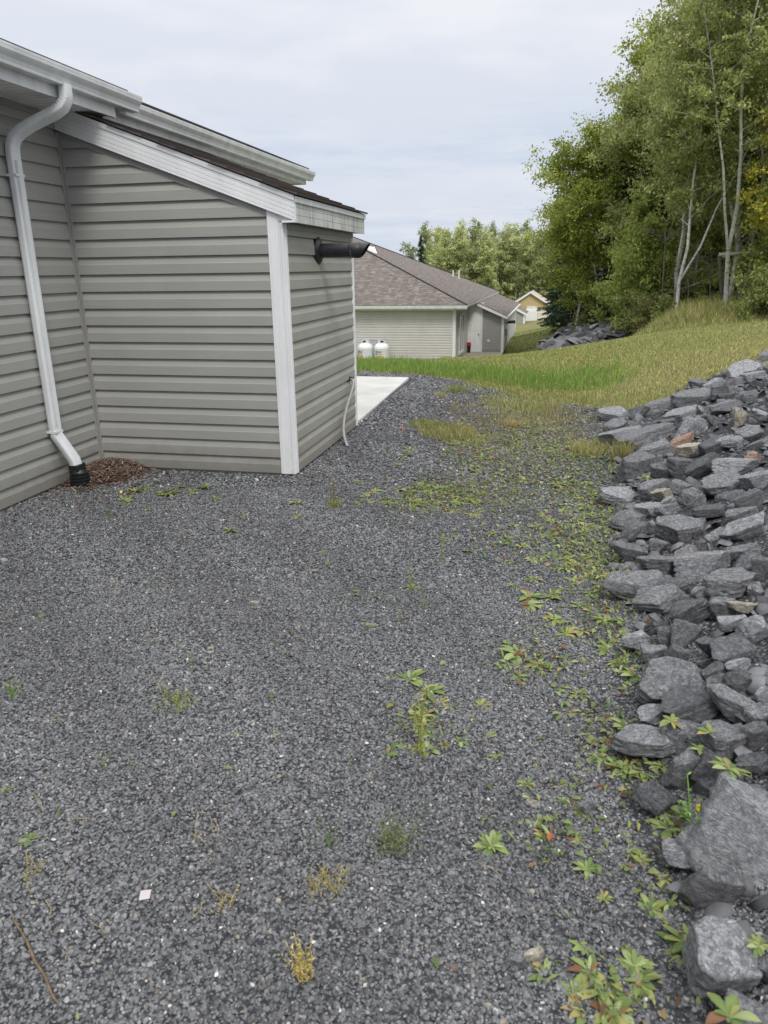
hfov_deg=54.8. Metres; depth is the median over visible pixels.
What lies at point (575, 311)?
spruce
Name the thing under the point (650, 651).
slate rock
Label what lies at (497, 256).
tree
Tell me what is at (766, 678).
slate rock
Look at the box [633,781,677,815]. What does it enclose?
slate rock
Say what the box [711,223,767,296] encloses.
sapling
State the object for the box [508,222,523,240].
tree
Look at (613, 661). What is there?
rosette weed
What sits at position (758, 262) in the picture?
sapling
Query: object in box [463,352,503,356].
door slab
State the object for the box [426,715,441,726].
rosette weed
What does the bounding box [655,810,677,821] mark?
rosette weed
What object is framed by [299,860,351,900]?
yellow weed
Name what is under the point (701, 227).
aspen tree
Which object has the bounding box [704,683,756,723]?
slate rock
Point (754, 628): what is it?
slate rock
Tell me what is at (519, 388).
sparse grass
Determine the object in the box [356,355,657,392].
long grass
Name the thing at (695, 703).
slate rock
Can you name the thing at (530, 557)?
rosette weed
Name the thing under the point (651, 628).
slate rock
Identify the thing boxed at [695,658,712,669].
slate rock
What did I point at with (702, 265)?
sapling
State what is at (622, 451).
grass tuft
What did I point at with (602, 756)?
rosette weed
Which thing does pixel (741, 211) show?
maple tree
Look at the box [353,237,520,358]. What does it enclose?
neighbour house
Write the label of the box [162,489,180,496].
rosette weed
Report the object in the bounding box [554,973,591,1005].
rosette weed
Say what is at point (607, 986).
rosette weed
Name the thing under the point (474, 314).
door
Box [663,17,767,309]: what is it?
aspen tree
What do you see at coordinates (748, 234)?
spruce
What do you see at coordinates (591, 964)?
rosette weed
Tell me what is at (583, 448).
grass tuft
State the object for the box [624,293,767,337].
meadow grass
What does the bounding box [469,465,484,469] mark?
rosette weed
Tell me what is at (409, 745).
rosette weed
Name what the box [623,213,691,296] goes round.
dead tree
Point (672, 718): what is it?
rosette weed
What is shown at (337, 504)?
grass tuft
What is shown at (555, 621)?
rosette weed
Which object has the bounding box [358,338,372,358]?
propane tank
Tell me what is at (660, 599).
slate rock
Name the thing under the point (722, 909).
slate rubble
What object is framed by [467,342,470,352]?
ash bucket
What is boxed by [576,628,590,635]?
rosette weed
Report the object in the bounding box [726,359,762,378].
slate rock
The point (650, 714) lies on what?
slate rock
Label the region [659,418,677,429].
slate rock
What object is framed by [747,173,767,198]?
aspen tree
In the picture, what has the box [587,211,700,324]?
sapling
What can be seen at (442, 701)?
rosette weed
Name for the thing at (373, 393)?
concrete slab
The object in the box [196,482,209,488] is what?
rosette weed
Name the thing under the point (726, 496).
slate rock
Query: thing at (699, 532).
slate rock
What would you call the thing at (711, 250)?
spruce
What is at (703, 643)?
slate rock
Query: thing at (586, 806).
slate rock
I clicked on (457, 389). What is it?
grass tuft
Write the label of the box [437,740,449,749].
rosette weed
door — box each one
[467,308,480,351]
[527,307,535,320]
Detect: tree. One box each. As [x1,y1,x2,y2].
[396,221,434,264]
[419,230,433,259]
[427,227,442,262]
[428,242,451,269]
[429,225,449,265]
[437,228,455,270]
[445,218,478,278]
[447,235,480,281]
[462,217,490,283]
[464,245,476,279]
[470,224,503,294]
[477,244,502,295]
[482,220,500,240]
[482,231,501,287]
[490,236,499,286]
[491,228,512,298]
[492,222,523,296]
[493,233,520,295]
[496,235,524,299]
[504,238,528,300]
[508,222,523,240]
[508,228,538,300]
[513,227,521,239]
[516,235,535,295]
[519,242,545,295]
[520,218,534,246]
[522,107,648,311]
[523,172,604,324]
[530,233,554,300]
[538,230,551,301]
[571,13,702,235]
[580,28,692,245]
[605,8,766,308]
[608,0,767,282]
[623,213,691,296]
[630,0,767,300]
[646,0,767,305]
[650,259,741,300]
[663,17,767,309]
[667,11,767,288]
[668,238,722,302]
[675,241,735,297]
[712,0,767,297]
[714,195,751,297]
[731,223,763,298]
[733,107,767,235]
[736,148,767,273]
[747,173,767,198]
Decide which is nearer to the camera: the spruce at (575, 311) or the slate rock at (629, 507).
the slate rock at (629, 507)
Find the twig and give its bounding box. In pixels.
[12,918,58,1003]
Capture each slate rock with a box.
[578,797,595,813]
[596,406,628,420]
[597,425,641,445]
[597,486,637,505]
[602,417,626,432]
[602,570,664,599]
[605,536,621,543]
[609,540,648,561]
[610,509,646,530]
[611,449,656,483]
[611,724,675,757]
[616,564,631,570]
[617,422,675,449]
[618,505,634,511]
[620,521,650,542]
[622,630,652,650]
[625,420,634,426]
[629,405,649,419]
[631,419,641,425]
[632,413,643,421]
[632,583,684,614]
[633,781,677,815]
[634,437,651,450]
[634,502,661,517]
[634,656,705,704]
[635,555,675,574]
[636,703,663,724]
[638,478,669,500]
[639,643,667,663]
[641,438,675,457]
[644,620,669,635]
[645,397,670,414]
[646,522,654,534]
[648,538,669,552]
[649,502,682,518]
[650,461,670,478]
[650,488,673,501]
[654,514,705,543]
[656,569,670,574]
[656,578,689,593]
[657,626,670,644]
[658,684,720,722]
[658,747,700,789]
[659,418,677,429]
[659,718,699,755]
[660,495,676,503]
[661,838,689,868]
[662,404,696,421]
[663,643,690,659]
[666,456,693,477]
[668,387,710,409]
[668,479,690,494]
[669,597,711,623]
[670,431,693,450]
[670,618,704,647]
[672,800,702,827]
[673,550,731,582]
[673,866,746,907]
[674,416,707,437]
[674,544,697,556]
[675,772,767,886]
[676,442,699,458]
[677,487,707,506]
[677,594,690,600]
[681,915,762,999]
[683,492,706,510]
[684,452,721,478]
[688,378,706,388]
[689,482,701,487]
[690,585,705,598]
[690,747,722,781]
[691,503,728,518]
[692,517,706,539]
[693,776,715,796]
[695,636,714,656]
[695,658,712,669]
[696,719,746,760]
[698,435,727,455]
[700,471,741,496]
[701,567,755,597]
[701,660,727,678]
[703,378,725,388]
[704,527,723,541]
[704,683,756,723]
[705,673,724,684]
[707,373,726,380]
[707,415,725,425]
[708,596,736,619]
[709,399,743,414]
[709,636,756,663]
[710,385,740,399]
[711,458,759,474]
[714,489,745,501]
[716,392,735,399]
[716,434,748,449]
[716,614,746,631]
[718,511,764,540]
[719,987,767,1023]
[722,601,757,613]
[722,669,751,695]
[724,506,758,522]
[724,657,750,671]
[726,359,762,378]
[726,376,744,385]
[726,543,761,560]
[728,632,748,639]
[731,554,751,570]
[732,409,749,426]
[733,390,752,399]
[733,425,763,441]
[733,488,767,508]
[735,614,767,643]
[735,751,767,772]
[736,390,758,401]
[738,470,767,490]
[739,370,766,382]
[739,887,758,902]
[741,721,767,751]
[742,394,757,401]
[742,702,767,723]
[744,380,767,390]
[744,451,762,460]
[746,436,767,449]
[747,408,767,424]
[747,581,763,595]
[748,784,767,797]
[751,556,767,580]
[754,684,767,703]
[757,956,767,983]
[758,375,767,380]
[759,350,767,356]
[759,355,767,361]
[763,671,767,686]
[764,518,767,525]
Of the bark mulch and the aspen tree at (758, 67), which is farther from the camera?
the aspen tree at (758, 67)
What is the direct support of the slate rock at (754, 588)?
on the ground at (712, 625)
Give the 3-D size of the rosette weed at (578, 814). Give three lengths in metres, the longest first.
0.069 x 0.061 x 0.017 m
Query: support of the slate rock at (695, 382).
on the ground at (712, 625)
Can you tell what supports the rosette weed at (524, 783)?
on the ground at (712, 625)
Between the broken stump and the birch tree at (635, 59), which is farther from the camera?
the birch tree at (635, 59)
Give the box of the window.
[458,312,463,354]
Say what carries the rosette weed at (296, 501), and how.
on the ground at (712, 625)
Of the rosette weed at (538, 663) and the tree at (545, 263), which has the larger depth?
the tree at (545, 263)
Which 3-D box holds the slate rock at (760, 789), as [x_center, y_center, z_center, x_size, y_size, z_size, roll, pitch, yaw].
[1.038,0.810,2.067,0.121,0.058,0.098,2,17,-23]
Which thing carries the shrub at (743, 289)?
on the ground at (712, 625)
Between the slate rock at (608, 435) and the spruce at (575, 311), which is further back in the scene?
the spruce at (575, 311)
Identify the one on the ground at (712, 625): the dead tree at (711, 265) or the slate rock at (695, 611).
the dead tree at (711, 265)
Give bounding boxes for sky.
[0,0,681,259]
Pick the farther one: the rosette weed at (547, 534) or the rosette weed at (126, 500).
the rosette weed at (126, 500)
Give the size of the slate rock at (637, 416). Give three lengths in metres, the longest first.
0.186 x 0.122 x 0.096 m
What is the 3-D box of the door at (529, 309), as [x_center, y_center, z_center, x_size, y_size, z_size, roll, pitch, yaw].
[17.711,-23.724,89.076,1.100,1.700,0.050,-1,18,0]
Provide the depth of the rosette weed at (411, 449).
6.69 m
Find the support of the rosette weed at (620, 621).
on the ground at (712, 625)
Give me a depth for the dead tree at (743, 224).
22.04 m
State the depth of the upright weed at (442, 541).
4.08 m
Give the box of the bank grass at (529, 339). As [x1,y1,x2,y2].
[503,326,556,354]
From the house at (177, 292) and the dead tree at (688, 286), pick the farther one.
the dead tree at (688, 286)
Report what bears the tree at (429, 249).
on the ground at (712, 625)
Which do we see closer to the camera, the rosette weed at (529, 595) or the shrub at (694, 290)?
the rosette weed at (529, 595)
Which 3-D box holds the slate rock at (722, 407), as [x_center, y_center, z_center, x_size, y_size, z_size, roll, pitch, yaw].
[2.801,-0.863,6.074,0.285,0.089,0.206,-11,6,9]
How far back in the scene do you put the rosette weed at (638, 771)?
2.37 m
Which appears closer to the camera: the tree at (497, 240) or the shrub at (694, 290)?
the shrub at (694, 290)
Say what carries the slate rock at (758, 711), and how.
on the ground at (712, 625)
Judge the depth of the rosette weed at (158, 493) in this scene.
5.47 m
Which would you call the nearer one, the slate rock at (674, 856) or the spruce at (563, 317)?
the slate rock at (674, 856)
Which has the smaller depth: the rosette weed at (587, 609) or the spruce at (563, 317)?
the rosette weed at (587, 609)
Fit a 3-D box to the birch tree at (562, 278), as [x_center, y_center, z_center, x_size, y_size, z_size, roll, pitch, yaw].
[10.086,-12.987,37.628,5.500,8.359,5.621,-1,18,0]
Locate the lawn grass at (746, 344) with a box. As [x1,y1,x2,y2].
[438,321,767,425]
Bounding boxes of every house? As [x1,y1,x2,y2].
[0,38,369,510]
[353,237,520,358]
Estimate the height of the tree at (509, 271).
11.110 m
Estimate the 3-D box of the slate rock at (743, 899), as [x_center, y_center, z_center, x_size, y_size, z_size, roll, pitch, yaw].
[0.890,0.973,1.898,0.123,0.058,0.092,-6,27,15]
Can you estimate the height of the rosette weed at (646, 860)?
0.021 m
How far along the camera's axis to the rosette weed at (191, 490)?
5.52 m
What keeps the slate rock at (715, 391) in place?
on the ground at (712, 625)
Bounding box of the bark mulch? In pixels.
[37,456,181,502]
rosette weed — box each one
[0,786,14,795]
[18,832,39,847]
[119,495,133,504]
[126,486,142,493]
[154,490,166,494]
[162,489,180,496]
[184,488,197,493]
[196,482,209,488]
[223,527,235,533]
[288,500,303,503]
[370,488,382,492]
[381,745,397,759]
[394,669,427,686]
[396,743,417,751]
[403,447,416,451]
[405,583,418,590]
[407,709,435,722]
[411,499,422,504]
[412,740,439,756]
[416,727,437,739]
[418,683,445,699]
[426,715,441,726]
[436,696,449,706]
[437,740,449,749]
[443,702,459,710]
[455,736,470,746]
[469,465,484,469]
[472,829,508,856]
[475,698,492,709]
[484,731,496,738]
[487,753,502,758]
[497,645,525,664]
[499,536,514,544]
[500,659,520,669]
[511,671,528,681]
[515,541,530,547]
[517,777,535,790]
[519,590,542,600]
[520,600,543,611]
[522,575,544,582]
[524,556,537,562]
[525,658,552,670]
[525,819,542,832]
[528,957,551,987]
[533,829,547,840]
[535,555,547,559]
[539,593,565,600]
[541,612,565,625]
[542,532,554,537]
[546,588,561,596]
[550,481,567,487]
[554,626,579,639]
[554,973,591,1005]
[556,506,571,513]
[556,586,570,592]
[557,555,576,561]
[557,564,576,572]
[558,796,566,803]
[560,992,589,1023]
[561,708,581,717]
[564,575,582,583]
[566,832,587,847]
[567,954,607,988]
[568,940,596,954]
[569,688,587,700]
[570,602,588,609]
[572,804,585,817]
[572,858,602,879]
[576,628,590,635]
[579,522,594,529]
[580,572,593,579]
[581,979,626,1005]
[583,607,597,615]
[584,590,599,596]
[588,748,608,763]
[589,996,634,1023]
[591,613,613,625]
[594,889,612,903]
[595,639,613,656]
[601,605,614,612]
[603,759,637,780]
[608,658,628,668]
[609,717,627,728]
[613,987,641,1015]
[614,617,626,625]
[615,945,654,977]
[618,684,629,690]
[619,667,639,682]
[619,764,656,781]
[619,777,631,791]
[623,837,632,853]
[629,966,659,999]
[631,854,653,866]
[632,996,652,1012]
[637,893,666,920]
[645,759,666,770]
[646,812,678,835]
[652,872,671,886]
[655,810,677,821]
[655,931,682,965]
[659,713,681,728]
[661,923,688,961]
[668,821,680,832]
[669,803,691,816]
[674,807,690,816]
[690,743,703,754]
[697,723,716,733]
[705,992,760,1023]
[709,756,750,778]
[746,933,767,956]
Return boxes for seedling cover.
[75,394,700,1023]
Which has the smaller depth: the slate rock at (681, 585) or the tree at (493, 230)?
the slate rock at (681, 585)
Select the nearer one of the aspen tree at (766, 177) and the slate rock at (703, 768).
the slate rock at (703, 768)
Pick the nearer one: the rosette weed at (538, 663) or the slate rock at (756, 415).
the rosette weed at (538, 663)
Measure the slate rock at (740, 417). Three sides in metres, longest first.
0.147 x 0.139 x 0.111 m
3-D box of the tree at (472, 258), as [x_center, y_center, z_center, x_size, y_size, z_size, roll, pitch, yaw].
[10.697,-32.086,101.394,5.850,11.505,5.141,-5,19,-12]
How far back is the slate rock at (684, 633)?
2.97 m
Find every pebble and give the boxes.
[0,558,8,563]
[250,600,259,605]
[506,950,527,968]
[523,945,543,963]
[525,799,538,806]
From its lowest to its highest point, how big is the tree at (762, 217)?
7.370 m
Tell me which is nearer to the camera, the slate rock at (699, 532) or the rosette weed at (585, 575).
the rosette weed at (585, 575)
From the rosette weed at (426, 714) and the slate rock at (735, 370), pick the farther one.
the slate rock at (735, 370)
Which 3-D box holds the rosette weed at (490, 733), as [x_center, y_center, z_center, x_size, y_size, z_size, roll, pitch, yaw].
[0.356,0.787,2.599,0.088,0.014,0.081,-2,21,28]
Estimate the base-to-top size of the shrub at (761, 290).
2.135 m
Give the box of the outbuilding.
[516,306,527,323]
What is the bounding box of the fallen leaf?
[547,833,554,840]
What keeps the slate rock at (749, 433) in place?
on the ground at (712, 625)
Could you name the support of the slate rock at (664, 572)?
on the ground at (712, 625)
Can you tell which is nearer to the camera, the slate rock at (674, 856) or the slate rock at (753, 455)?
the slate rock at (674, 856)
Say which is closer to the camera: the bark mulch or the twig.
the twig
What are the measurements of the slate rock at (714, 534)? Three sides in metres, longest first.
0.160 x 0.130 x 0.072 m
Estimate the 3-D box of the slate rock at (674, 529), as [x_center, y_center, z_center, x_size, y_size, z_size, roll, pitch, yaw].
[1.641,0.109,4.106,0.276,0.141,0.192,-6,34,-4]
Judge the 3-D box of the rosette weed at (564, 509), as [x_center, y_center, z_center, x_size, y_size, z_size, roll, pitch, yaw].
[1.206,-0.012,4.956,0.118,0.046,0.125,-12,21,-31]
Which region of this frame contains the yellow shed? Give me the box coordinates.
[516,290,549,320]
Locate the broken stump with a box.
[717,256,723,301]
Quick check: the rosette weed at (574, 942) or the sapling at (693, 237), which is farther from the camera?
the sapling at (693, 237)
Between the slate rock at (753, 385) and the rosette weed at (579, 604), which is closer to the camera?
the rosette weed at (579, 604)
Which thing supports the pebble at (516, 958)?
on the ground at (712, 625)
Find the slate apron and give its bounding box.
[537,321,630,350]
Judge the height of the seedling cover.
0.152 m
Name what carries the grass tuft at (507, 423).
on the ground at (712, 625)
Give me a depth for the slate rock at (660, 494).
4.73 m
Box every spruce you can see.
[416,236,426,263]
[536,249,562,327]
[538,253,571,332]
[549,259,582,333]
[563,264,595,319]
[572,265,607,325]
[585,83,650,324]
[606,9,717,305]
[703,205,723,290]
[715,180,767,294]
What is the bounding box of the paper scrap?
[139,889,150,900]
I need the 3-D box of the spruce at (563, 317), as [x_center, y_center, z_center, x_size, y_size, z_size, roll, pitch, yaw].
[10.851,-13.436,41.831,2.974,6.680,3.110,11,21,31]
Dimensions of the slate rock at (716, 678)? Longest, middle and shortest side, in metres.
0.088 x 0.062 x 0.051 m
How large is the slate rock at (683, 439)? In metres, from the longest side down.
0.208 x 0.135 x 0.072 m
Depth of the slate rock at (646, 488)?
4.89 m
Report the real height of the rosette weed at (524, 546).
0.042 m
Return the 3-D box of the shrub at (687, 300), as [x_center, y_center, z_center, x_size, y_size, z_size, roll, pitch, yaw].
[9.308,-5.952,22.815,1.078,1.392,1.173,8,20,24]
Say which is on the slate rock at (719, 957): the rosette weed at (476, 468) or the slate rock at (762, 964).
the slate rock at (762, 964)
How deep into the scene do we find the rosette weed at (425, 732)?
2.60 m
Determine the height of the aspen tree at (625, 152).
11.307 m
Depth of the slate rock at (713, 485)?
4.46 m
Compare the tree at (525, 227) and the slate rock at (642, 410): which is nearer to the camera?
the slate rock at (642, 410)
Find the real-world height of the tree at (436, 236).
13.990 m
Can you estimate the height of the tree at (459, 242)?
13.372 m
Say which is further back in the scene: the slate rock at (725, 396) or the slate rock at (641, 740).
the slate rock at (725, 396)
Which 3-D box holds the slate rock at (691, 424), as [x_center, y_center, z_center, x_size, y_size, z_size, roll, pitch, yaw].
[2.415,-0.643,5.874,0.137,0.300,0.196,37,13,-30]
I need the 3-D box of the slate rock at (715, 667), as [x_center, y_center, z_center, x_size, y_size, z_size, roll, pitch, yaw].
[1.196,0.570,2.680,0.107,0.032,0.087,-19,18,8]
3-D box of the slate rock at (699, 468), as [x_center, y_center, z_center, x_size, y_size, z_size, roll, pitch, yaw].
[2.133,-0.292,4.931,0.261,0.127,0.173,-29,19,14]
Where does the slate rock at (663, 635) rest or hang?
on the slate rock
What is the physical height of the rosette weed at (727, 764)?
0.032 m
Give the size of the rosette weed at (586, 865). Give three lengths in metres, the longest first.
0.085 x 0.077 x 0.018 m
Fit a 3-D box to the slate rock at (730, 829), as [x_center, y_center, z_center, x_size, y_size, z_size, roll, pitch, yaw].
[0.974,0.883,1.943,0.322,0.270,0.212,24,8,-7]
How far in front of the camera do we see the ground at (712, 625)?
2.47 m
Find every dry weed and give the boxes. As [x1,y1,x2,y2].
[23,850,43,894]
[152,674,179,692]
[153,686,209,712]
[186,812,213,844]
[207,884,238,913]
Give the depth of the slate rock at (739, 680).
2.54 m
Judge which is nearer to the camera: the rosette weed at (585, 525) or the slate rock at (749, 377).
the rosette weed at (585, 525)
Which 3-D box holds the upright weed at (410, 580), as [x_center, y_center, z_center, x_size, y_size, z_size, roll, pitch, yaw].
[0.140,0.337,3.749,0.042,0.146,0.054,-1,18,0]
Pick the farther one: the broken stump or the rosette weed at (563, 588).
the broken stump
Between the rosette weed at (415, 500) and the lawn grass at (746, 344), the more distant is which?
the lawn grass at (746, 344)
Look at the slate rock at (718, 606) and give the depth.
3.04 m
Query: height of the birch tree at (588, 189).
9.924 m
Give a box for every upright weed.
[188,652,193,665]
[326,472,336,501]
[409,567,413,590]
[440,531,445,562]
[505,462,519,497]
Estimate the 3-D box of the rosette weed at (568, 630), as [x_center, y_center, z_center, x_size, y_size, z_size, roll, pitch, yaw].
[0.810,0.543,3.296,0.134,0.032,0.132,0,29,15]
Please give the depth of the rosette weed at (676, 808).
2.19 m
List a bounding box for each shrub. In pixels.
[569,302,593,329]
[607,285,668,337]
[609,286,649,325]
[623,294,661,334]
[632,292,682,331]
[664,275,708,304]
[679,295,696,304]
[694,291,729,303]
[711,273,740,296]
[722,265,767,320]
[734,281,762,306]
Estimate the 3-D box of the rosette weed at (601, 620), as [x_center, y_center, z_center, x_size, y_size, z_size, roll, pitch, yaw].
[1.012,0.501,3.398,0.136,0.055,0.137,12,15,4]
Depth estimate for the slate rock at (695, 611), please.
3.10 m
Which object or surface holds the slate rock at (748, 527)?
on the ground at (712, 625)
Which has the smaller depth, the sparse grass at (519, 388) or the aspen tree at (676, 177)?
the sparse grass at (519, 388)
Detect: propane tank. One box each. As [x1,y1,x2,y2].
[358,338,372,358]
[374,338,388,357]
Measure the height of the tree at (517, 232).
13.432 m
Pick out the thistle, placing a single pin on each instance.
(689, 813)
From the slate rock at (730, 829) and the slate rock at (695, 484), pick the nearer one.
the slate rock at (730, 829)
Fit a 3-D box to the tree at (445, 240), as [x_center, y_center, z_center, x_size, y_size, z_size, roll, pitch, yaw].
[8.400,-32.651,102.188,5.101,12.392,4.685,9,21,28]
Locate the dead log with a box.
[718,250,767,256]
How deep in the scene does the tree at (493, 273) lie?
100.67 m
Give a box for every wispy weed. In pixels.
[97,749,109,766]
[302,814,346,848]
[367,806,426,859]
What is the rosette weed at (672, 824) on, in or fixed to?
on the ground at (712, 625)
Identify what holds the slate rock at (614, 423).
on the ground at (712, 625)
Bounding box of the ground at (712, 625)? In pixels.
[0,307,767,1023]
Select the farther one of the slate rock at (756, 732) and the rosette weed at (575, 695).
the rosette weed at (575, 695)
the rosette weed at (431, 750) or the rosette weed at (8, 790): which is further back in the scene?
the rosette weed at (431, 750)
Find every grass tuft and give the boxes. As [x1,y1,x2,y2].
[327,497,343,508]
[408,416,439,429]
[417,419,476,440]
[435,390,445,397]
[446,384,468,393]
[502,417,522,427]
[514,397,568,415]
[569,439,610,457]
[602,435,639,461]
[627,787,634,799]
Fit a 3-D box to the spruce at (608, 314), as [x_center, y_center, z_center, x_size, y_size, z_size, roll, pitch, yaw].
[10.081,-11.964,30.197,3.459,9.718,3.437,-12,21,-30]
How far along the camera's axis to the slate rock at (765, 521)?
3.73 m
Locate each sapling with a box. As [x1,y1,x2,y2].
[584,188,683,325]
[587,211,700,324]
[608,163,717,305]
[666,220,722,296]
[701,221,754,297]
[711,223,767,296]
[723,181,767,293]
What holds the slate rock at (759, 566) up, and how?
on the ground at (712, 625)
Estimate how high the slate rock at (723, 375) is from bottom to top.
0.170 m
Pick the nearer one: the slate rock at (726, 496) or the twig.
the twig
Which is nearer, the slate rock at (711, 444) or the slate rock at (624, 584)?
the slate rock at (624, 584)
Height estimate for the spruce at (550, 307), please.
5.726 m
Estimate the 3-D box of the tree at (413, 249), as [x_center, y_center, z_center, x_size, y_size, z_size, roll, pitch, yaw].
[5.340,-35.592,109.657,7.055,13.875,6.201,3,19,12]
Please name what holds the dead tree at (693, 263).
on the ground at (712, 625)
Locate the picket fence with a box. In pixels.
[526,310,552,320]
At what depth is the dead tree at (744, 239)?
21.69 m
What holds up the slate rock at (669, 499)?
on the ground at (712, 625)
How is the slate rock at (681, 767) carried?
on the ground at (712, 625)
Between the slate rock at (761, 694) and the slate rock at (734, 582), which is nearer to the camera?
the slate rock at (761, 694)
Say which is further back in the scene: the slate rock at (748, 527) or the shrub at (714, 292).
the shrub at (714, 292)
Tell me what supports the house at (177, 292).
on the ground at (712, 625)
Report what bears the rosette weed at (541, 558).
on the ground at (712, 625)
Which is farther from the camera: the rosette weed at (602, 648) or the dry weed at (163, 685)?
the rosette weed at (602, 648)
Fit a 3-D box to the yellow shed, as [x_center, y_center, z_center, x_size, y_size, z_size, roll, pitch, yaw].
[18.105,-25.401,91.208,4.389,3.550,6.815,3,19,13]
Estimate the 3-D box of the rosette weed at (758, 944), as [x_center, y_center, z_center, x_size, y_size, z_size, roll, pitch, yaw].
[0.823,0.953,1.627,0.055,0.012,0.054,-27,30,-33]
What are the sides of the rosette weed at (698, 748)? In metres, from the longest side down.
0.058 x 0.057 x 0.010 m
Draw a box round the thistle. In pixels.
[678,772,701,825]
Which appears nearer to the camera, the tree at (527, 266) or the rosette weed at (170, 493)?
the rosette weed at (170, 493)
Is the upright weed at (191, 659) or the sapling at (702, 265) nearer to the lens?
the upright weed at (191, 659)
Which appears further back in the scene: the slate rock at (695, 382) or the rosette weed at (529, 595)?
the slate rock at (695, 382)
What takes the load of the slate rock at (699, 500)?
on the ground at (712, 625)
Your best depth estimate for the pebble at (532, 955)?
1.74 m
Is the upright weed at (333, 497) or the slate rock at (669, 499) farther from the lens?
the upright weed at (333, 497)
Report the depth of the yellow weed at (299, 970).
1.70 m
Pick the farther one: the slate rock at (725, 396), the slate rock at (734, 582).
the slate rock at (725, 396)
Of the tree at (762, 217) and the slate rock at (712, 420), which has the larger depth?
the tree at (762, 217)
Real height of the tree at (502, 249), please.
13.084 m
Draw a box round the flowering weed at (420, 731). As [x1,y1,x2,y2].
[408,684,434,756]
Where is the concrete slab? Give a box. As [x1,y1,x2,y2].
[357,376,408,421]
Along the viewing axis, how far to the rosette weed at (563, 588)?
3.75 m
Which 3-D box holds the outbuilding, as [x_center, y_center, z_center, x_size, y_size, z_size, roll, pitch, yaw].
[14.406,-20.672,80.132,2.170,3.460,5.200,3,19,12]
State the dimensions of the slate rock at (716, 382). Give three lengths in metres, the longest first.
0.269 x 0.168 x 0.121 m
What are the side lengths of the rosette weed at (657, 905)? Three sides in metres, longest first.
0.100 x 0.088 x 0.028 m
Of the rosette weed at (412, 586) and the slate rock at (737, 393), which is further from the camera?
the slate rock at (737, 393)
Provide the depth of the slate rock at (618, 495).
5.01 m
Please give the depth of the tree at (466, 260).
103.62 m
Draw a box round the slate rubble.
[607,358,767,948]
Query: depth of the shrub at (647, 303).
23.63 m
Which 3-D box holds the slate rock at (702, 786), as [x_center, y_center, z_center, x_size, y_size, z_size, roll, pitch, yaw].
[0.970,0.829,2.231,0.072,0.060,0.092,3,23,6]
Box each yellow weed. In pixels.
[282,932,314,982]
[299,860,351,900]
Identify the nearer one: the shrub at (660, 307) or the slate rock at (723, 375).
the slate rock at (723, 375)
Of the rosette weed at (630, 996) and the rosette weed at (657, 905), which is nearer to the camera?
the rosette weed at (630, 996)
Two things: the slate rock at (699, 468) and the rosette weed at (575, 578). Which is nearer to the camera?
the rosette weed at (575, 578)
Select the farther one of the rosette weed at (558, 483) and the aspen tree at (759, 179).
the aspen tree at (759, 179)
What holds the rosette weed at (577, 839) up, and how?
on the ground at (712, 625)
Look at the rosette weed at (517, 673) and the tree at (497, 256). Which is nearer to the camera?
the rosette weed at (517, 673)
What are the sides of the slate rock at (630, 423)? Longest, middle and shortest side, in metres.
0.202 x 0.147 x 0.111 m
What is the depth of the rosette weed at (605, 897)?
1.92 m
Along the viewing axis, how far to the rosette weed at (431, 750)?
2.51 m
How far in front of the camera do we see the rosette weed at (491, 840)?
2.09 m
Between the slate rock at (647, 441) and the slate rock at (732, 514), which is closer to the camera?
the slate rock at (732, 514)
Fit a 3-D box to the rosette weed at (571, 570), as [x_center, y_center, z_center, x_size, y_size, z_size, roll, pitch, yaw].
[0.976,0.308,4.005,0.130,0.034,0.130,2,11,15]
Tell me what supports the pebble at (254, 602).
on the ground at (712, 625)
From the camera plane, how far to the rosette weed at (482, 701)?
2.78 m
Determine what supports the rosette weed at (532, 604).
on the ground at (712, 625)
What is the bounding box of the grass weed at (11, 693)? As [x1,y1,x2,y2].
[2,678,28,697]
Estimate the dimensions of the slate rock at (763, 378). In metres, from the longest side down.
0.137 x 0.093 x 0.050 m
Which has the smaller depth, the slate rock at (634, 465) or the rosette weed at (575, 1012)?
the rosette weed at (575, 1012)
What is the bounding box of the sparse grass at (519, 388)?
[387,366,608,453]
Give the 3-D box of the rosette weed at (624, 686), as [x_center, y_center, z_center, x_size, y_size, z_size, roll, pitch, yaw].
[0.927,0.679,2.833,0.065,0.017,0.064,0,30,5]
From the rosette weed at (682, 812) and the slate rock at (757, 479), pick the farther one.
the slate rock at (757, 479)
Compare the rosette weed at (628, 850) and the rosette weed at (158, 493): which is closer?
the rosette weed at (628, 850)
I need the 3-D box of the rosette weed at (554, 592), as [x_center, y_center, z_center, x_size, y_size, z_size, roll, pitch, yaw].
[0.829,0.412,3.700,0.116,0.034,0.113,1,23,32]
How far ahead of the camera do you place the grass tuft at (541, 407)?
8.45 m
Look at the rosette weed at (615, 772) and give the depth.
2.40 m
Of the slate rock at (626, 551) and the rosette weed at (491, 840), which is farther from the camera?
the slate rock at (626, 551)
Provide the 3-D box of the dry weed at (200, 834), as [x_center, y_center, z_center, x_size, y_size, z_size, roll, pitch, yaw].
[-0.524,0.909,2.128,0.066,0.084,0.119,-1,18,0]

